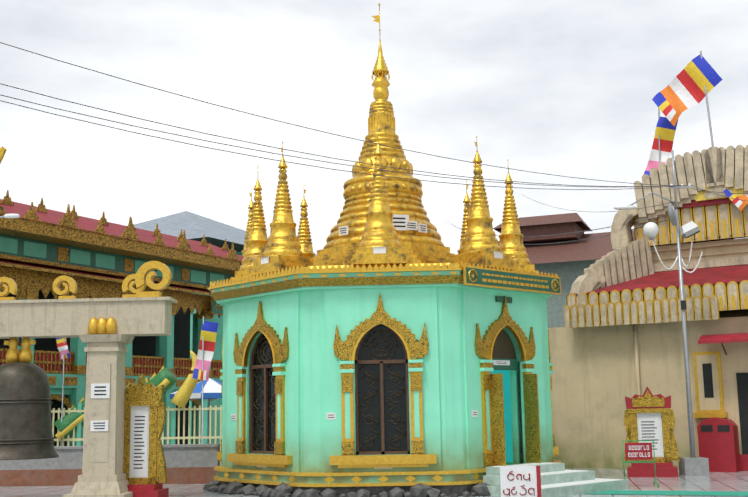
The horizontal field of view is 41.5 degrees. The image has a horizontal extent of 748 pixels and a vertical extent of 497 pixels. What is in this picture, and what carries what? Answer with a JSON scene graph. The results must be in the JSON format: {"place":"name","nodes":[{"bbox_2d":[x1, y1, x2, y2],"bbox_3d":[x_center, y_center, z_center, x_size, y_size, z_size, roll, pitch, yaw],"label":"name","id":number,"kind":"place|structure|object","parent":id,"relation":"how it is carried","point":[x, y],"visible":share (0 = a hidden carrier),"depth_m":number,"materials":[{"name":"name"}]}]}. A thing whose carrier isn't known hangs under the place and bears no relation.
{"place":"outdoors","nodes":[
{"label":"outdoors","id":0,"kind":"place"},
{"bbox_2d":[0,444,219,486],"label":"yard wall","id":1,"kind":"structure","parent":0,"point":[191,463],"depth_m":23.43,"materials":[{"name":"paint"}]},
{"bbox_2d":[51,400,221,462],"bbox_3d":[-12.084,5.751,29.971,16.060,2.000,0.050,-1,-9,2],"label":"fence","id":2,"kind":"object","parent":1,"relation":"on","point":[173,409],"visible":0.21,"depth_m":29.76,"materials":[{"name":"beige metal"}]},
{"bbox_2d":[134,211,316,443],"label":"background building","id":3,"kind":"structure","parent":0,"point":[195,227],"depth_m":50.40,"materials":[{"name":"grey metal"}]},
{"bbox_2d":[241,188,253,256],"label":"distant spire","id":4,"kind":"structure","parent":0,"point":[250,208],"depth_m":44.16,"materials":[{"name":"gold metal"}]},
{"bbox_2d":[0,463,747,496],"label":"pavement","id":5,"kind":"structure","parent":0,"point":[725,481],"depth_m":21.19,"materials":[{"name":"tile"}]},
{"bbox_2d":[0,146,19,217],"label":"finial pole","id":6,"kind":"object","parent":5,"relation":"on","point":[2,151],"visible":1,"depth_m":11.28,"materials":[{"name":"gold metal"}]},
{"bbox_2d":[0,261,176,496],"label":"bell frame posts","id":7,"kind":"object","parent":5,"relation":"on","point":[106,330],"visible":1,"depth_m":19.04,"materials":[{"name":"concrete"}]},
{"bbox_2d":[0,337,58,459],"bbox_3d":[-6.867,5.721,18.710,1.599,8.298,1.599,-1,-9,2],"label":"bronze bell","id":8,"kind":"object","parent":7,"relation":"hanging from","point":[25,418],"visible":0.96,"depth_m":18.69,"materials":[{"name":"grey metal"}]},
{"bbox_2d":[0,190,243,445],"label":"monastery hall","id":9,"kind":"structure","parent":5,"relation":"on","point":[42,248],"depth_m":33.82,"materials":[{"name":"teal paint"}]},
{"bbox_2d":[53,351,197,439],"bbox_3d":[-7.489,4.475,30.115,4.577,2.610,1.085,-2,-9,6],"label":"naga serpent","id":10,"kind":"object","parent":9,"relation":"attached to","point":[165,377],"visible":0.33,"depth_m":29.74,"materials":[{"name":"yellow paint"}]},
{"bbox_2d":[56,316,217,445],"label":"flags on poles","id":11,"kind":"object","parent":5,"relation":"on","point":[206,348],"visible":0.9,"depth_m":26.39,"materials":[{"name":"multicoloured fabric"}]},
{"bbox_2d":[123,374,168,496],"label":"notice board","id":12,"kind":"object","parent":5,"relation":"on","point":[144,462],"visible":0.92,"depth_m":19.16,"materials":[{"name":"gold"}]},
{"bbox_2d":[170,378,221,443],"bbox_3d":[-5.360,5.591,32.063,2.402,2.750,2.402,-5,-10,24],"label":"parasol","id":13,"kind":"object","parent":5,"relation":"on","point":[211,388],"visible":0.48,"depth_m":31.44,"materials":[{"name":"white fabric"}]},
{"bbox_2d":[203,480,491,496],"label":"rocks","id":14,"kind":"object","parent":5,"relation":"on","point":[282,489],"visible":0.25,"depth_m":18.84,"materials":[{"name":"grey stone"}]},
{"bbox_2d":[208,262,561,496],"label":"shrine hall","id":15,"kind":"structure","parent":5,"relation":"on","point":[375,379],"depth_m":19.53,"materials":[{"name":"teal paint"}]},
{"bbox_2d":[312,3,454,265],"bbox_3d":[0.191,-2.600,23.762,4.527,7.010,4.527,-1,-9,2],"label":"stupa","id":16,"kind":"object","parent":15,"relation":"on","point":[419,235],"visible":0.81,"depth_m":22.76,"materials":[{"name":"gold metal"}]},
{"bbox_2d":[231,128,537,279],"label":"small stupa spires","id":17,"kind":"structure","parent":15,"relation":"on","point":[283,246],"depth_m":21.03,"materials":[{"name":"gold metal"}]},
{"bbox_2d":[500,466,541,496],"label":"sign post","id":18,"kind":"object","parent":5,"relation":"on","point":[520,481],"visible":1,"depth_m":12.38,"materials":[{"name":"white paint"}]},
{"bbox_2d":[483,462,627,496],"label":"steps","id":19,"kind":"structure","parent":5,"relation":"on","point":[558,480],"depth_m":19.17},
{"bbox_2d":[622,440,658,487],"bbox_3d":[5.426,4.398,20.188,0.643,0.936,0.580,-2,-9,5],"label":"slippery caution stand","id":20,"kind":"object","parent":5,"relation":"on","point":[638,451],"visible":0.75,"depth_m":20.20,"materials":[{"name":"red paint"}]},
{"bbox_2d":[548,145,747,470],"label":"building","id":21,"kind":"structure","parent":5,"relation":"on","point":[612,350],"depth_m":26.34,"materials":[{"name":"beige paint"}]},
{"bbox_2d":[644,51,747,210],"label":"flags","id":22,"kind":"object","parent":21,"relation":"attached to","point":[695,81],"visible":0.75,"depth_m":27.42},
{"bbox_2d":[624,387,679,476],"bbox_3d":[6.501,4.301,23.254,1.260,2.087,0.550,-3,-9,14],"label":"notice stand","id":23,"kind":"object","parent":5,"relation":"on","point":[648,415],"visible":0.9,"depth_m":23.18,"materials":[{"name":"red paint"}]},
{"bbox_2d":[614,150,709,475],"bbox_3d":[7.000,1.455,23.852,2.092,7.878,0.605,-1,-9,2],"label":"globe lamp post","id":24,"kind":"object","parent":5,"relation":"on","point":[692,465],"visible":0.92,"depth_m":23.91,"materials":[{"name":"grey galvanized metal"},{"name":"white glass"},{"name":"concrete"}]},
{"bbox_2d":[586,490,747,495],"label":"green floor mats","id":25,"kind":"object","parent":5,"relation":"on","point":[721,493],"visible":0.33,"depth_m":18.72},
{"bbox_2d":[697,417,739,471],"bbox_3d":[8.857,4.623,24.449,1.455,1.750,0.835,-6,-11,30],"label":"red box","id":26,"kind":"object","parent":5,"relation":"on","point":[718,441],"visible":0.75,"depth_m":24.20,"materials":[{"name":"paint"}]},
{"bbox_2d":[0,42,747,244],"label":"overhead wires","id":27,"kind":"object","parent":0,"point":[354,161],"visible":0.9,"depth_m":18.40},
{"bbox_2d":[0,0,747,254],"label":"sky","id":28,"kind":"structure","parent":0,"point":[568,88],"materials":[{"name":"white"}]},
{"bbox_2d":[493,213,686,327],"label":"background building","id":29,"kind":"structure","parent":0,"point":[568,263],"depth_m":58.07,"materials":[{"name":"brown metal"}]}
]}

